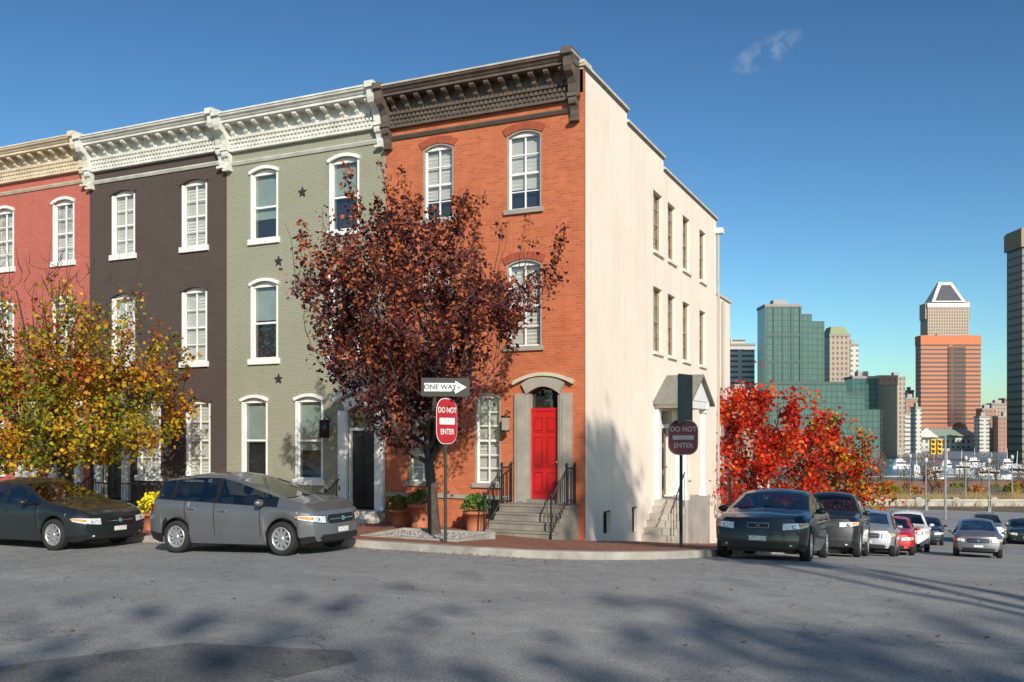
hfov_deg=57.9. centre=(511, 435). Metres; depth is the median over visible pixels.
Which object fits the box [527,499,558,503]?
door sill
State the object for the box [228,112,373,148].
frieze dentils
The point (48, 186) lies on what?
string course
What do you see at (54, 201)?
window arch
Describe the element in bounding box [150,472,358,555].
parked hatchback car
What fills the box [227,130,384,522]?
wall
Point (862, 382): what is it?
green glass tower
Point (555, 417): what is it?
door panel moulding
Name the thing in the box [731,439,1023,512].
ground
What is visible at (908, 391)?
apartment block
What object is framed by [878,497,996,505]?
pier
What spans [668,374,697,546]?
traffic sign
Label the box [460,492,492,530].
potted plant
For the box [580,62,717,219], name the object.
coping
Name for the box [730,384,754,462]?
office tower
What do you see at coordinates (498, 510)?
basement window
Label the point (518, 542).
brick sidewalk
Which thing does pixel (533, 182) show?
blind
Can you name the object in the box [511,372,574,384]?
door hood mould
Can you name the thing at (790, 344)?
green glass tower
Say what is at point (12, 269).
window sill
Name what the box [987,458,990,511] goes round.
street lamp
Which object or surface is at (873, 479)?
park tree
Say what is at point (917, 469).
motor yacht
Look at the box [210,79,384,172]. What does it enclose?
end console
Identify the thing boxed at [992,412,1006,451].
waterfront block
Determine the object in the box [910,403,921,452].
apartment block
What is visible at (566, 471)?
railing
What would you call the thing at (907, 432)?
waterfront block
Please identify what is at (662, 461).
door panel moulding
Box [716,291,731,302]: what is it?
wing coping
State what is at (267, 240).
window sill
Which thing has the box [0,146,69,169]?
cornice bracket
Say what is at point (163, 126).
cornice
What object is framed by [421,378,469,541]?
street sign
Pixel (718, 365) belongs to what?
downspout
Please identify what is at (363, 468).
door panel moulding
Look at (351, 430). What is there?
door frame
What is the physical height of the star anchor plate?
5.571 m
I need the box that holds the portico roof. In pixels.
[653,374,714,406]
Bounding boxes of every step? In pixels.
[356,509,383,523]
[482,502,578,539]
[641,506,685,542]
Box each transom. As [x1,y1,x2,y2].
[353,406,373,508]
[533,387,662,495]
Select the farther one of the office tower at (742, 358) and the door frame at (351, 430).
the office tower at (742, 358)
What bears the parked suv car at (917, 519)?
on the asphalt road
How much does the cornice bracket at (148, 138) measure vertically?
0.300 m
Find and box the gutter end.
[715,227,723,234]
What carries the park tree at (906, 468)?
on the ground
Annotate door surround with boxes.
[48,405,82,485]
[94,404,129,502]
[338,395,384,517]
[514,376,572,503]
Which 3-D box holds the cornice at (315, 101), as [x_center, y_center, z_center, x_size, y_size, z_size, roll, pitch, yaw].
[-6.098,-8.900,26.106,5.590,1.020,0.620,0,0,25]
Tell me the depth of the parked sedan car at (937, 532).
47.79 m
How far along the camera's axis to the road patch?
8.66 m
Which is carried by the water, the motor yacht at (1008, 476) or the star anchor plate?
the motor yacht at (1008, 476)
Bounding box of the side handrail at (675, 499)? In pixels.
[670,472,684,535]
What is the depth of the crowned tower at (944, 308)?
1100.00 m
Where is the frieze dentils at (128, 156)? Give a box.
[90,137,214,168]
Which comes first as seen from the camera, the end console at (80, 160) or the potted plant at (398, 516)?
the potted plant at (398, 516)
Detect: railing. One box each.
[77,469,162,511]
[324,475,339,495]
[482,462,576,539]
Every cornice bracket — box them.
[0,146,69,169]
[85,123,213,156]
[225,97,371,135]
[387,65,566,110]
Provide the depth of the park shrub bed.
120.39 m
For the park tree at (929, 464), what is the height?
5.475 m
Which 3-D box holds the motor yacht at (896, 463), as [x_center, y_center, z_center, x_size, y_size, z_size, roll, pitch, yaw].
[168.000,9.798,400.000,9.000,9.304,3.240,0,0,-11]
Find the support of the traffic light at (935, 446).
on the asphalt road
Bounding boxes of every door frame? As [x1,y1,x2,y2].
[104,429,118,497]
[349,428,372,503]
[531,408,557,410]
[661,409,672,497]
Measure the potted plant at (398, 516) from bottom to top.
0.823 m
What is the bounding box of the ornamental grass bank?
[840,489,1023,508]
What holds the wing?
on the ground
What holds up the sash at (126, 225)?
attached to the window casing at (183, 310)
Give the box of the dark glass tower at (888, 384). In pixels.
[877,375,897,456]
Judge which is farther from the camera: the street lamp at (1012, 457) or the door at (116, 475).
the street lamp at (1012, 457)
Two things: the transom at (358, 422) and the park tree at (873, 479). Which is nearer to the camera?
the transom at (358, 422)
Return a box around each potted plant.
[385,494,409,525]
[407,488,427,527]
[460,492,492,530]
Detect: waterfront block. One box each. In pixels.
[880,410,882,457]
[905,413,910,452]
[973,412,990,451]
[975,405,995,450]
[985,400,1006,415]
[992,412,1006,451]
[998,398,1006,402]
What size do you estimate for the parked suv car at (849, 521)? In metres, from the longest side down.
4.738 x 2.194 x 1.792 m
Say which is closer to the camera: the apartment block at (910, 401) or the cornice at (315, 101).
the cornice at (315, 101)
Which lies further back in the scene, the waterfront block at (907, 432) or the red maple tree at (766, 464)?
the waterfront block at (907, 432)
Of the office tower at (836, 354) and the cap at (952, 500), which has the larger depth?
the office tower at (836, 354)
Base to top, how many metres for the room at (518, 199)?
8.067 m
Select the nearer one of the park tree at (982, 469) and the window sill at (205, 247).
the window sill at (205, 247)
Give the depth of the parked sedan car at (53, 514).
19.37 m
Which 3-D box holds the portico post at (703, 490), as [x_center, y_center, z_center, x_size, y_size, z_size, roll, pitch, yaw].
[5.780,0.540,29.335,0.240,2.820,2.730,0,0,25]
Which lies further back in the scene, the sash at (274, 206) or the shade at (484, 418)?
the sash at (274, 206)
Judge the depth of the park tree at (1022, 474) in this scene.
112.20 m
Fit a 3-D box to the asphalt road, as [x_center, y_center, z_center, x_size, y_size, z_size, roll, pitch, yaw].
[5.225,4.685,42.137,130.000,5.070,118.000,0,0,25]
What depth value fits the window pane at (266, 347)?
27.15 m
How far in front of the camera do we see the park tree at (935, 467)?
139.93 m
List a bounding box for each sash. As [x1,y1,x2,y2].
[0,206,72,469]
[115,186,208,474]
[245,165,356,476]
[413,138,539,480]
[653,195,701,363]
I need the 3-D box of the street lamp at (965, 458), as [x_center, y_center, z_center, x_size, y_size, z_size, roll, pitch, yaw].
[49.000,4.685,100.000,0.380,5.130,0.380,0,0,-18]
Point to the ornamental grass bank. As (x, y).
(935, 495)
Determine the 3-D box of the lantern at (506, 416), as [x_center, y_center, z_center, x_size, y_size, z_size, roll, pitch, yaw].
[-0.123,-0.387,23.468,0.180,0.554,0.374,0,0,25]
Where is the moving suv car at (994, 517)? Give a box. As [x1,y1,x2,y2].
[971,511,1008,544]
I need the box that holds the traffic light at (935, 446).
[929,436,946,518]
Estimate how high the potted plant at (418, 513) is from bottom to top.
0.998 m
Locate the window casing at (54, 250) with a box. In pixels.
[2,202,73,471]
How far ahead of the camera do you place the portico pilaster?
28.51 m
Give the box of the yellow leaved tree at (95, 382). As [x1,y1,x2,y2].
[0,242,202,479]
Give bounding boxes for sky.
[0,0,1023,431]
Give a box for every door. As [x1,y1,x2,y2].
[62,431,73,480]
[108,431,120,497]
[353,431,373,507]
[531,411,557,499]
[662,428,665,494]
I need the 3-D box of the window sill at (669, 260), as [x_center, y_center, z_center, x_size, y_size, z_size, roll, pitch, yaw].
[5.803,-2.082,31.448,0.100,7.244,7.040,0,0,25]
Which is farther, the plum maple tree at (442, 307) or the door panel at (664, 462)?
the door panel at (664, 462)
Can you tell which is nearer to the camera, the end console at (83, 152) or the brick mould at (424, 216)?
the brick mould at (424, 216)
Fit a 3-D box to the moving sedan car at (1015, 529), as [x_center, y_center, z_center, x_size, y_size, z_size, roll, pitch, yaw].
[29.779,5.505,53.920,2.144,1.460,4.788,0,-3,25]
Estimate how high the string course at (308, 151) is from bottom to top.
0.100 m
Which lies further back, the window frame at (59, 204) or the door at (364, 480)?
the window frame at (59, 204)
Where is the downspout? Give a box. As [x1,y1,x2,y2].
[717,233,723,517]
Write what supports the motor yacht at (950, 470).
on the water
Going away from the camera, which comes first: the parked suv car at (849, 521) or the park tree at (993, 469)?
the parked suv car at (849, 521)
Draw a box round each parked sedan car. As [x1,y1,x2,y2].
[0,477,144,550]
[716,488,829,560]
[869,516,920,554]
[925,516,946,544]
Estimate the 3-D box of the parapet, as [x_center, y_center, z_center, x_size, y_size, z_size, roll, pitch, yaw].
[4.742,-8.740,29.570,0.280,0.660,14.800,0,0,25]
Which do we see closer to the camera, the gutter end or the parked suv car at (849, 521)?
the parked suv car at (849, 521)
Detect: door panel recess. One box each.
[356,437,373,501]
[535,418,554,492]
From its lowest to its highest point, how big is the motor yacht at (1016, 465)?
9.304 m
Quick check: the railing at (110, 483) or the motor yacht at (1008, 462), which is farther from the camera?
the motor yacht at (1008, 462)
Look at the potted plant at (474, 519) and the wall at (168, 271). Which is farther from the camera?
the wall at (168, 271)
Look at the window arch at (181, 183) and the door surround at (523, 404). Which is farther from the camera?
the window arch at (181, 183)
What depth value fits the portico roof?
28.85 m
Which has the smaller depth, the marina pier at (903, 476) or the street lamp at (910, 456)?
the street lamp at (910, 456)
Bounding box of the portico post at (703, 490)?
[683,409,707,499]
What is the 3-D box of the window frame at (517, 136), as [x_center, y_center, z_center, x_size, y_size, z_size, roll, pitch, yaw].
[-0.967,-3.274,24.179,3.870,8.988,0.070,0,0,25]
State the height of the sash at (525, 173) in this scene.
8.780 m
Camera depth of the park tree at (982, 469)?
141.94 m
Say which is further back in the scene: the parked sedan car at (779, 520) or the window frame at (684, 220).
the window frame at (684, 220)
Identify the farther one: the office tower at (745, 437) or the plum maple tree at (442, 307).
the office tower at (745, 437)
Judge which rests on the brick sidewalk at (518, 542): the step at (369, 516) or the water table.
the step at (369, 516)
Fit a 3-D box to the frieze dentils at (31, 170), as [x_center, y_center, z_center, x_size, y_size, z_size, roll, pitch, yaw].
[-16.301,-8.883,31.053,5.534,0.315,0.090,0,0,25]
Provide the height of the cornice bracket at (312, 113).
0.300 m
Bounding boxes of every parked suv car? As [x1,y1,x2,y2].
[790,491,870,556]
[892,510,933,551]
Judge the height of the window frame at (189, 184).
9.008 m
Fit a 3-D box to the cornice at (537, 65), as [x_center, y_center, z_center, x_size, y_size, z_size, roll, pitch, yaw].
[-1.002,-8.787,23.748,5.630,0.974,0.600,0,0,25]
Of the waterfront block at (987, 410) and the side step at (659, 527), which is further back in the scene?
the waterfront block at (987, 410)
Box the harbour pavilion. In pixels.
[921,428,973,450]
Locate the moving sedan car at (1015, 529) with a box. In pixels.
[1005,518,1023,543]
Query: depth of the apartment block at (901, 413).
700.00 m
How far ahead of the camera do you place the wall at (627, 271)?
26.44 m
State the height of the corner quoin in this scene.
12.200 m
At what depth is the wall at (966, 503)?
96.00 m
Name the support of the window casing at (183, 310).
attached to the wall at (168, 271)
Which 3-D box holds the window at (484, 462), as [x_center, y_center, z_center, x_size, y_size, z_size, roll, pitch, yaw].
[-1.435,0.670,24.523,2.730,1.100,0.001,0,0,25]
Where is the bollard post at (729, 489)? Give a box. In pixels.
[728,474,731,506]
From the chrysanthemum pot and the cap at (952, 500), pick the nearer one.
the chrysanthemum pot
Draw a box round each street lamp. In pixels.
[909,454,911,494]
[924,458,927,509]
[964,456,967,498]
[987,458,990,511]
[1010,455,1013,495]
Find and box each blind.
[117,185,208,474]
[428,135,539,344]
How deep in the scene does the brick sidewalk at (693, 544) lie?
24.47 m
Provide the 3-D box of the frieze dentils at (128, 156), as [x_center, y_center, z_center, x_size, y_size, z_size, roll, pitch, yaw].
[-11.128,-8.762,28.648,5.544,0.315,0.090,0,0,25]
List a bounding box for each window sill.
[0,259,75,476]
[109,244,208,480]
[247,228,359,485]
[406,206,543,487]
[653,249,707,480]
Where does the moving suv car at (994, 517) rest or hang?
on the asphalt road
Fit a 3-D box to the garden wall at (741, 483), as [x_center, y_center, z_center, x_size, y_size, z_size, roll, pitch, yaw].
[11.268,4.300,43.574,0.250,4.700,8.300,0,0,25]
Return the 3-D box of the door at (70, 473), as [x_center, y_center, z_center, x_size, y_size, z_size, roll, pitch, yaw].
[-14.542,0.915,30.572,0.840,2.130,0.040,0,0,25]
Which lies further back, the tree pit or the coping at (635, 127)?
the coping at (635, 127)
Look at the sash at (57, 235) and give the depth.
30.75 m
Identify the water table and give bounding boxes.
[385,492,510,499]
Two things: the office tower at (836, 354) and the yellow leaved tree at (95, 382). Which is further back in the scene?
the office tower at (836, 354)
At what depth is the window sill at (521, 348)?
23.59 m
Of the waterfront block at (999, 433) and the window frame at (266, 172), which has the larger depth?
the waterfront block at (999, 433)
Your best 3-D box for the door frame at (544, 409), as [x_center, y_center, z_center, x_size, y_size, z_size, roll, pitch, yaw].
[0.857,-0.670,23.369,0.780,0.080,0.120,0,0,25]
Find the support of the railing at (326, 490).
on the step at (369, 516)
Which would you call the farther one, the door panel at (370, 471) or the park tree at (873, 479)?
the park tree at (873, 479)
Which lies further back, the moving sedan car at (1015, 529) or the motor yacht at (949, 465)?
the motor yacht at (949, 465)
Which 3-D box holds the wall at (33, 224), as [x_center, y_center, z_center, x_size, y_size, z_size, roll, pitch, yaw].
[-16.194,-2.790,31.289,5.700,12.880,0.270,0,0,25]
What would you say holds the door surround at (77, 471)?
attached to the wall at (33, 224)
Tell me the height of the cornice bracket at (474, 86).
0.300 m
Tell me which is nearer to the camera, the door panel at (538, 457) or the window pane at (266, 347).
the door panel at (538, 457)
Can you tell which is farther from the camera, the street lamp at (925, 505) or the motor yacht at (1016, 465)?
the motor yacht at (1016, 465)
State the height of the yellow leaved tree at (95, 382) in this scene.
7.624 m
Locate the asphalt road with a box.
[0,508,1023,681]
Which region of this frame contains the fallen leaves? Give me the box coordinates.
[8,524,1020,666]
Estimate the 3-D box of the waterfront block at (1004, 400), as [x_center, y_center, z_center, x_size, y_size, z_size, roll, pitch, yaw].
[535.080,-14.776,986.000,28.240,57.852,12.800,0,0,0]
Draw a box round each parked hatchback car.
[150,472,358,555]
[840,510,902,556]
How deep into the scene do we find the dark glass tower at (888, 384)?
620.00 m
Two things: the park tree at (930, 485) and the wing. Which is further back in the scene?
the park tree at (930, 485)
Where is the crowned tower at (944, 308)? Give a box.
[919,282,969,334]
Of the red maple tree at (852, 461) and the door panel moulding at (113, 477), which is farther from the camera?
the red maple tree at (852, 461)
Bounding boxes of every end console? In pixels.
[67,130,87,187]
[72,107,224,190]
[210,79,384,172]
[372,45,579,150]
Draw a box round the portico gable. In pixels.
[694,383,708,402]
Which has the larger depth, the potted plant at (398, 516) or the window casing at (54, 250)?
the window casing at (54, 250)
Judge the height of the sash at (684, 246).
8.920 m
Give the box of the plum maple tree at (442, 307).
[278,159,570,534]
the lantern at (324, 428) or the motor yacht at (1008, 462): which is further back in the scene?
the motor yacht at (1008, 462)
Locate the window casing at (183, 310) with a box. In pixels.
[112,182,209,475]
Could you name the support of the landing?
on the brick sidewalk at (693, 544)
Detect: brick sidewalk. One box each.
[138,523,716,550]
[600,541,716,546]
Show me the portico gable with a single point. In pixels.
(701, 395)
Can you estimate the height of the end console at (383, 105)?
1.640 m
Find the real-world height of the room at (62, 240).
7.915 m
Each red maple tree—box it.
[709,360,850,513]
[771,406,907,513]
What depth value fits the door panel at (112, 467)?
29.68 m
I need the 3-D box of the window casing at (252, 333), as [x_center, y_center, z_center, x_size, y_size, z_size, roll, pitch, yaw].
[-6.082,-3.212,26.472,4.140,8.876,0.082,0,0,25]
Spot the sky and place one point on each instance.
(853, 159)
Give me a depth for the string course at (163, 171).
28.64 m
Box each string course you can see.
[0,179,81,195]
[93,161,218,184]
[231,139,376,165]
[390,108,569,140]
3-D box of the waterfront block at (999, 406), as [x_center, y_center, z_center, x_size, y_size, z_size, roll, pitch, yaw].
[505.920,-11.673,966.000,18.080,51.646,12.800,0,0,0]
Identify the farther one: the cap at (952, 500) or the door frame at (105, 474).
the cap at (952, 500)
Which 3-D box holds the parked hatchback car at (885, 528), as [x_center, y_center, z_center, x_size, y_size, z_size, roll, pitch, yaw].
[12.021,3.226,31.017,2.044,1.512,4.138,0,-6,25]
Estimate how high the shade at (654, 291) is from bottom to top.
8.093 m
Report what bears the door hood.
attached to the wall at (246, 263)
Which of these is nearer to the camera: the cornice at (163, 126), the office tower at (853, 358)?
the cornice at (163, 126)
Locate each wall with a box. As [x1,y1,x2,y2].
[0,172,89,489]
[90,153,226,507]
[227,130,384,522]
[385,69,582,540]
[585,94,715,542]
[731,478,768,500]
[862,501,1023,505]
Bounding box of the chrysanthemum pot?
[137,491,158,529]
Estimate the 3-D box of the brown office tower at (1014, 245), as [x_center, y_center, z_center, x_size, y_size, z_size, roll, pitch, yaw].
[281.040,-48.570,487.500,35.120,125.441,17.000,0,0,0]
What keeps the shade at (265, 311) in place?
attached to the wall at (246, 263)
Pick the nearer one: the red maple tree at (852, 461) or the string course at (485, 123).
the string course at (485, 123)
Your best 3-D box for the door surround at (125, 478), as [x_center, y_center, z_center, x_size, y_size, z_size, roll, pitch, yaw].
[-12.741,0.558,29.465,1.480,3.343,0.132,0,0,25]
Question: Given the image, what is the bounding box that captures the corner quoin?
[583,68,584,540]
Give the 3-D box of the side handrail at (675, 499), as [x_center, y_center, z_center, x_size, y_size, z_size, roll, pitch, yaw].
[4.888,2.217,27.296,0.039,2.265,1.621,0,0,25]
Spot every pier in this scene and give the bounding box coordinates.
[869,467,1022,478]
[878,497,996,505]
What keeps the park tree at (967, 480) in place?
on the ground
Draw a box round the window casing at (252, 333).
[242,159,358,479]
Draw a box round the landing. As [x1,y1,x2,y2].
[654,495,709,543]
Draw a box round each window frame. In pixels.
[0,200,73,472]
[115,180,208,475]
[245,157,356,478]
[412,132,539,482]
[653,192,702,364]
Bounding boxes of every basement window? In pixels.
[417,500,604,532]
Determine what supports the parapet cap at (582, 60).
on the coping at (635, 127)
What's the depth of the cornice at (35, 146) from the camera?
30.55 m
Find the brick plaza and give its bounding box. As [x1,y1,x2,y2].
[769,481,1023,487]
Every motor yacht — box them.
[890,448,909,468]
[912,451,920,475]
[920,466,943,478]
[940,459,951,470]
[948,454,974,473]
[968,447,984,466]
[973,453,1010,478]
[995,456,1014,468]
[1002,451,1023,475]
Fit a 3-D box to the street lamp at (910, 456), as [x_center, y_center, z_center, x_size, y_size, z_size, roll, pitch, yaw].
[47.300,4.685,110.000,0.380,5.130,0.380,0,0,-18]
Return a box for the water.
[730,451,1023,479]
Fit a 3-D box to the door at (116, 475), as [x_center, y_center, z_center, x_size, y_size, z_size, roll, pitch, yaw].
[-12.638,0.915,29.686,0.840,2.130,0.040,0,0,25]
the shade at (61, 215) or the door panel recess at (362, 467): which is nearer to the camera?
the door panel recess at (362, 467)
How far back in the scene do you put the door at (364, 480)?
25.71 m
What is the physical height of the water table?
0.100 m
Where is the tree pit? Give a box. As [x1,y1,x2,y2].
[360,528,494,541]
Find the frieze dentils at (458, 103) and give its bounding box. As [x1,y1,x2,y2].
[389,81,567,124]
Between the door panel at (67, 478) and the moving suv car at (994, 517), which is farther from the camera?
the moving suv car at (994, 517)
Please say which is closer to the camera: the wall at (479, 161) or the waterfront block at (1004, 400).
the wall at (479, 161)
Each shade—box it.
[0,205,72,433]
[247,162,356,449]
[414,398,498,440]
[654,197,668,334]
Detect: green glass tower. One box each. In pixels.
[757,300,879,459]
[844,371,879,408]
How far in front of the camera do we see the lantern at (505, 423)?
23.32 m
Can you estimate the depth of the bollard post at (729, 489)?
30.79 m
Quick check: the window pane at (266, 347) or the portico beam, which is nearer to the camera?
the window pane at (266, 347)
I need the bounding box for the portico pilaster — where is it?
[655,408,678,498]
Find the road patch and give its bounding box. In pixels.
[0,643,356,681]
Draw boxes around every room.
[0,234,72,470]
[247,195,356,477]
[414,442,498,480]
[428,188,654,350]
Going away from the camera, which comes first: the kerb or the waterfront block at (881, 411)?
the kerb
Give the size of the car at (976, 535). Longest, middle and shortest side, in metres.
4.138 x 2.044 x 1.512 m
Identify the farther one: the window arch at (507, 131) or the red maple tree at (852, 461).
the red maple tree at (852, 461)
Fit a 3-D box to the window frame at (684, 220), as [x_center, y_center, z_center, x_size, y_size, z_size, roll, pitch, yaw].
[5.653,-3.050,31.517,0.070,9.000,6.900,0,0,25]
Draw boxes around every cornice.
[0,133,78,184]
[75,111,214,172]
[214,84,373,152]
[375,53,579,129]
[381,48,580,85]
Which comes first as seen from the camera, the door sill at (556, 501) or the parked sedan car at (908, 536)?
the door sill at (556, 501)
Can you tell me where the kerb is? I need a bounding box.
[102,535,839,559]
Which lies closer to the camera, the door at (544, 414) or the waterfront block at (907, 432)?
the door at (544, 414)
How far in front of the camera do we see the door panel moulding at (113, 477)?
29.67 m
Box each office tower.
[730,339,754,389]
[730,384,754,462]
[824,327,850,381]
[850,339,858,375]
[915,334,980,432]
[1004,228,1023,462]
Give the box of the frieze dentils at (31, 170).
[0,157,77,180]
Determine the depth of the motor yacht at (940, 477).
299.16 m
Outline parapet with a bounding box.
[580,68,663,167]
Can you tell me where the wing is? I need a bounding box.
[716,295,729,542]
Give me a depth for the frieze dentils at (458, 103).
23.88 m
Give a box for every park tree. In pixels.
[857,459,885,487]
[870,454,893,483]
[898,450,924,484]
[915,452,942,476]
[916,463,943,494]
[921,451,943,486]
[953,455,982,490]
[967,454,991,485]
[977,452,1010,487]
[1007,459,1023,487]
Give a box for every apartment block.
[891,372,905,454]
[905,387,913,397]
[905,394,917,451]
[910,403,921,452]
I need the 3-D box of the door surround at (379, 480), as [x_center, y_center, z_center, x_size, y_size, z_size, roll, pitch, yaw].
[-4.162,0.558,25.478,1.480,3.343,0.132,0,0,25]
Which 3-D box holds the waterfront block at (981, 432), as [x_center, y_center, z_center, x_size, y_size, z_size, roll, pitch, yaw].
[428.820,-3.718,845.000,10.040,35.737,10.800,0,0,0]
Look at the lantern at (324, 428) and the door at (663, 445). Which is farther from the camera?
the door at (663, 445)
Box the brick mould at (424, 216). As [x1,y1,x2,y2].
[409,129,541,482]
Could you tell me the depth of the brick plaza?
223.38 m
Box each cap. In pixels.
[579,59,591,67]
[862,499,1023,500]
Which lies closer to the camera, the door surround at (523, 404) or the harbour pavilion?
the door surround at (523, 404)
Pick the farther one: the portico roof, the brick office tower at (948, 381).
the brick office tower at (948, 381)
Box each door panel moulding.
[109,444,120,493]
[355,436,373,502]
[534,416,556,493]
[662,433,665,490]
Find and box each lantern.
[319,414,330,437]
[501,410,510,431]
[502,417,508,429]
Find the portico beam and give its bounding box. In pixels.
[655,400,708,409]
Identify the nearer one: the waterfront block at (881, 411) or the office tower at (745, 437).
the office tower at (745, 437)
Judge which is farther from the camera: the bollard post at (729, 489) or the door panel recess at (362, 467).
the bollard post at (729, 489)
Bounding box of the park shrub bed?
[800,479,1023,495]
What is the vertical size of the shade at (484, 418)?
1.160 m
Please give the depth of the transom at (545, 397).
23.50 m
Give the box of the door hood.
[332,387,387,402]
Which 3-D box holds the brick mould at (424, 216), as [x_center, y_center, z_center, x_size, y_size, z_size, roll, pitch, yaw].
[-0.998,-3.276,24.113,3.870,8.985,0.076,0,0,25]
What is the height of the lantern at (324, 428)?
0.664 m
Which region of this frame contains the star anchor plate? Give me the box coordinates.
[274,187,305,382]
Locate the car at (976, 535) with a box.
[948,518,1006,557]
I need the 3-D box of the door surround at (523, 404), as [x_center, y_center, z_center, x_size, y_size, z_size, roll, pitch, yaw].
[0.819,0.265,23.288,1.620,3.570,0.300,0,0,25]
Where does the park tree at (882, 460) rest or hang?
on the ground
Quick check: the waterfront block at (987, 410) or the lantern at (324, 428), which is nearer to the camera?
the lantern at (324, 428)
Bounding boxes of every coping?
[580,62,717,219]
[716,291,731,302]
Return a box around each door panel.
[65,456,73,482]
[110,440,120,491]
[356,437,373,500]
[535,418,554,491]
[663,434,665,489]
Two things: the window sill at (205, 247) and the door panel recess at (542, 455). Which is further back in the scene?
the window sill at (205, 247)
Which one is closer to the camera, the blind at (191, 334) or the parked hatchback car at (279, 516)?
the parked hatchback car at (279, 516)
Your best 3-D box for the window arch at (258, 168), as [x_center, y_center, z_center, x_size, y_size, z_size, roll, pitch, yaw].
[-6.106,-4.434,26.420,4.268,6.869,0.062,0,0,25]
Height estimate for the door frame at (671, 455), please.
2.800 m
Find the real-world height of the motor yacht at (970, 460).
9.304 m
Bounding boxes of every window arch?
[0,196,75,404]
[109,176,211,403]
[239,152,360,401]
[407,121,545,397]

